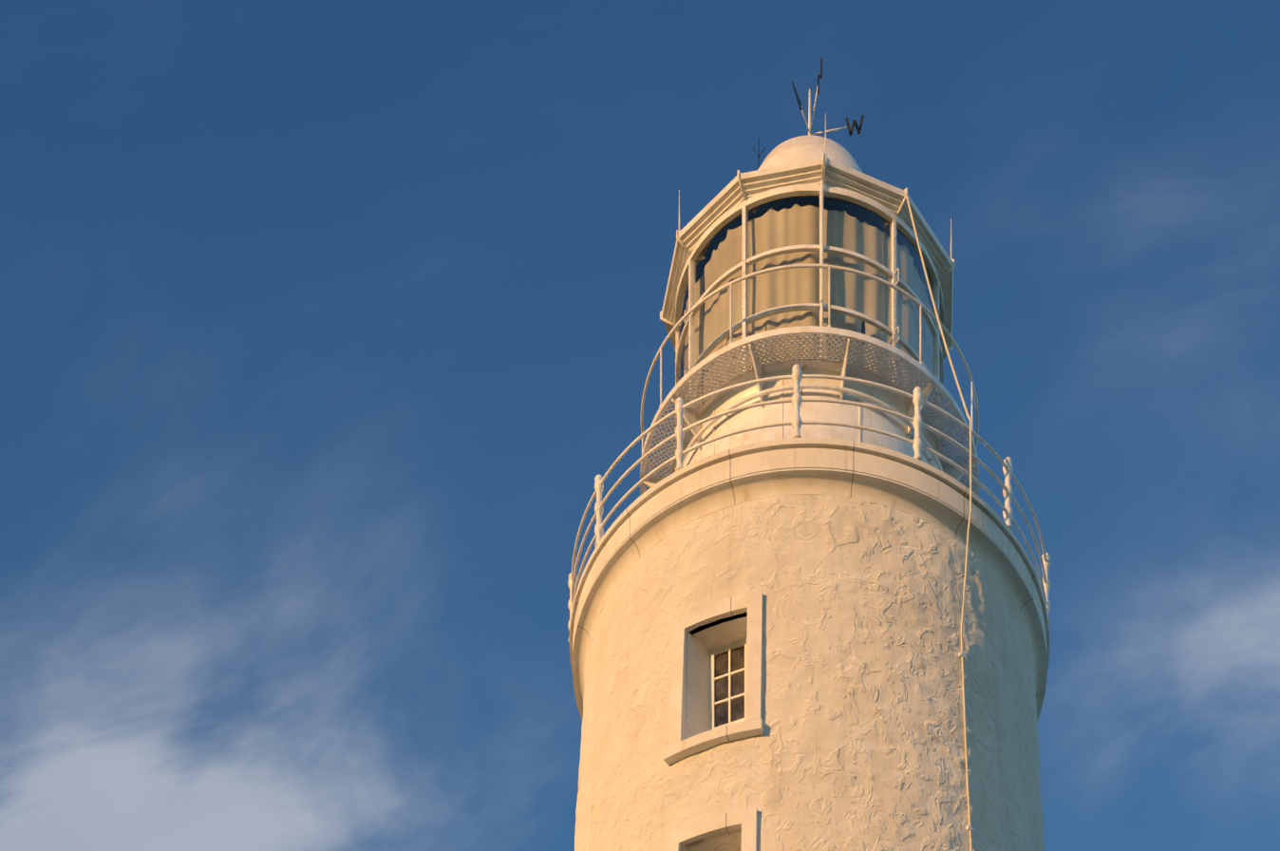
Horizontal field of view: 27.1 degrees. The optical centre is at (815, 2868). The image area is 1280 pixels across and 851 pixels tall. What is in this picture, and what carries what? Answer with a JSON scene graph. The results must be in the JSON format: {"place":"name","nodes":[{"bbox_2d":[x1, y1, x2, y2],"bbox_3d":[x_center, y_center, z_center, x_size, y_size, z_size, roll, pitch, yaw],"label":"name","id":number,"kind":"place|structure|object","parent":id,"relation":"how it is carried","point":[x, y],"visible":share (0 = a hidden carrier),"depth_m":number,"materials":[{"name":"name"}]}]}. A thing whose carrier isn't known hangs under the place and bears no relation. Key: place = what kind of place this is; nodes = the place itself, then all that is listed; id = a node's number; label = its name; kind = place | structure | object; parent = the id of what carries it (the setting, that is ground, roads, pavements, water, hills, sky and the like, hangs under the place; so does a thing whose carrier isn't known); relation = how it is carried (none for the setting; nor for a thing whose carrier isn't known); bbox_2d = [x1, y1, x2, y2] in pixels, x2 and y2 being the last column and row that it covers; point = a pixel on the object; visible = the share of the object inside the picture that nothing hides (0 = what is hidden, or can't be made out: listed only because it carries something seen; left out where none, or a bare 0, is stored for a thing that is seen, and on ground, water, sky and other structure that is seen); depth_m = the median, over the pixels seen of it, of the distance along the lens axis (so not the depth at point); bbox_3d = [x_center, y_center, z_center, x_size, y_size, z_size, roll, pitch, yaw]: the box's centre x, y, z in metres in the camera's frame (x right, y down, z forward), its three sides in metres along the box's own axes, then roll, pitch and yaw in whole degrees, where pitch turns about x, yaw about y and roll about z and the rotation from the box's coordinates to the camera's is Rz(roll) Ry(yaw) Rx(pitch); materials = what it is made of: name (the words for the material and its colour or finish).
{"place":"outdoors","nodes":[
{"label":"outdoors","id":0,"kind":"place"},
{"bbox_2d":[0,0,1279,850],"label":"sky","id":1,"kind":"structure","parent":0,"point":[329,329],"materials":[{"name":"blue"}]},
{"bbox_2d":[696,202,921,400],"bbox_3d":[-0.073,-28.677,30.855,2.760,1.990,2.760,0,0,1],"label":"dark lantern interior","id":2,"kind":"object","parent":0,"point":[852,213],"depth_m":29.60,"materials":[{"name":"black"}]},
{"bbox_2d":[574,494,1044,850],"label":"lighthouse tower wall","id":3,"kind":"structure","parent":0,"point":[858,744],"depth_m":28.41,"materials":[{"name":"white paint"}]},
{"bbox_2d":[665,806,757,850],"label":"window surround","id":4,"kind":"object","parent":3,"relation":"attached to","point":[745,819],"visible":0.92,"depth_m":28.14,"materials":[{"name":"white paint"}]},
{"bbox_2d":[663,589,763,765],"bbox_3d":[-1.075,-23.442,28.328,1.140,1.580,0.297,0,0,22],"label":"window surround","id":5,"kind":"object","parent":3,"relation":"attached to","point":[679,745],"visible":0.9,"depth_m":28.27,"materials":[{"name":"white paint"}]},
{"bbox_2d":[708,638,746,730],"bbox_3d":[-0.931,-23.617,28.691,0.490,0.950,0.050,0,0,22],"label":"sash window","id":6,"kind":"structure","parent":3,"relation":"in","point":[712,678],"depth_m":28.70,"materials":[{"name":"white wood"}]},
{"bbox_2d":[715,645,744,727],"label":"window panes","id":7,"kind":"object","parent":6,"relation":"attached to","point":[737,686],"depth_m":28.69,"materials":[{"name":"grey glass"}]},
{"bbox_2d":[569,437,1049,722],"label":"cornice","id":8,"kind":"structure","parent":3,"relation":"on","point":[645,522],"depth_m":28.55,"materials":[{"name":"white paint"}]},
{"bbox_2d":[567,363,1050,642],"bbox_3d":[-0.086,-26.162,30.837,5.564,0.780,5.568,0,0,1],"label":"gallery railing","id":9,"kind":"object","parent":8,"relation":"on","point":[797,376],"visible":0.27,"depth_m":28.52,"materials":[{"name":"white metal"}]},
{"bbox_2d":[682,367,943,471],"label":"lantern base wall","id":10,"kind":"structure","parent":8,"relation":"on","point":[815,387],"depth_m":29.43,"materials":[{"name":"white paint"}]},
{"bbox_2d":[640,333,978,494],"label":"metal grating walkway","id":11,"kind":"structure","parent":10,"relation":"attached to","point":[646,463],"depth_m":29.45,"materials":[{"name":"grey metal"}]},
{"bbox_2d":[640,263,978,486],"bbox_3d":[-0.076,-28.060,30.855,3.938,0.716,3.932,0,0,1],"label":"catwalk railing","id":12,"kind":"object","parent":11,"relation":"attached to","point":[794,266],"visible":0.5,"depth_m":29.33,"materials":[{"name":"white metal"}]},
{"bbox_2d":[640,325,978,495],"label":"catwalk brackets","id":13,"kind":"object","parent":10,"relation":"attached to","point":[691,416],"visible":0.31,"depth_m":29.38,"materials":[{"name":"white metal"}]},
{"bbox_2d":[675,180,944,447],"bbox_3d":[-0.068,-28.682,30.847,3.159,2.000,3.223,0,0,1],"label":"lantern frame","id":14,"kind":"object","parent":10,"relation":"on","point":[820,190],"visible":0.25,"depth_m":29.55,"materials":[{"name":"white metal"}]},
{"bbox_2d":[659,112,954,359],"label":"lantern roof","id":15,"kind":"structure","parent":14,"relation":"on","point":[808,160],"depth_m":30.00,"materials":[{"name":"white metal"}]},
{"bbox_2d":[808,88,847,135],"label":"weather vane arms","id":16,"kind":"object","parent":15,"relation":"on","point":[810,122],"visible":0.44,"depth_m":30.83},
{"bbox_2d":[800,105,809,131],"bbox_3d":[-0.126,-31.862,30.704,0.018,0.016,0.320,0,0,19],"label":"weather vane arm","id":17,"kind":"object","parent":16,"relation":"attached to","point":[804,119],"visible":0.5,"depth_m":30.70},
{"bbox_2d":[752,57,864,168],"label":"compass letters","id":18,"kind":"object","parent":16,"relation":"attached to","point":[851,130],"visible":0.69,"depth_m":30.73,"materials":[{"name":"black metal"}]},
{"bbox_2d":[677,193,941,442],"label":"lantern glass panes","id":19,"kind":"structure","parent":14,"relation":"in","point":[684,351],"depth_m":29.74,"materials":[{"name":"clear glass"}]},
{"bbox_2d":[905,192,972,850],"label":"hanging cable","id":20,"kind":"object","parent":3,"relation":"attached to","point":[970,468],"visible":1,"depth_m":28.69,"materials":[{"name":"beige plastic"}]},
{"bbox_2d":[958,651,973,832],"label":"cable clips","id":21,"kind":"object","parent":3,"relation":"attached to","point":[960,654],"visible":0.75,"depth_m":28.69,"materials":[{"name":"white metal"}]},
{"bbox_2d":[695,203,931,422],"bbox_3d":[-0.053,-28.687,30.841,2.979,1.869,2.955,0,0,1],"label":"curtain","id":22,"kind":"object","parent":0,"point":[805,216],"depth_m":29.55,"materials":[{"name":"beige fabric"}]}
]}

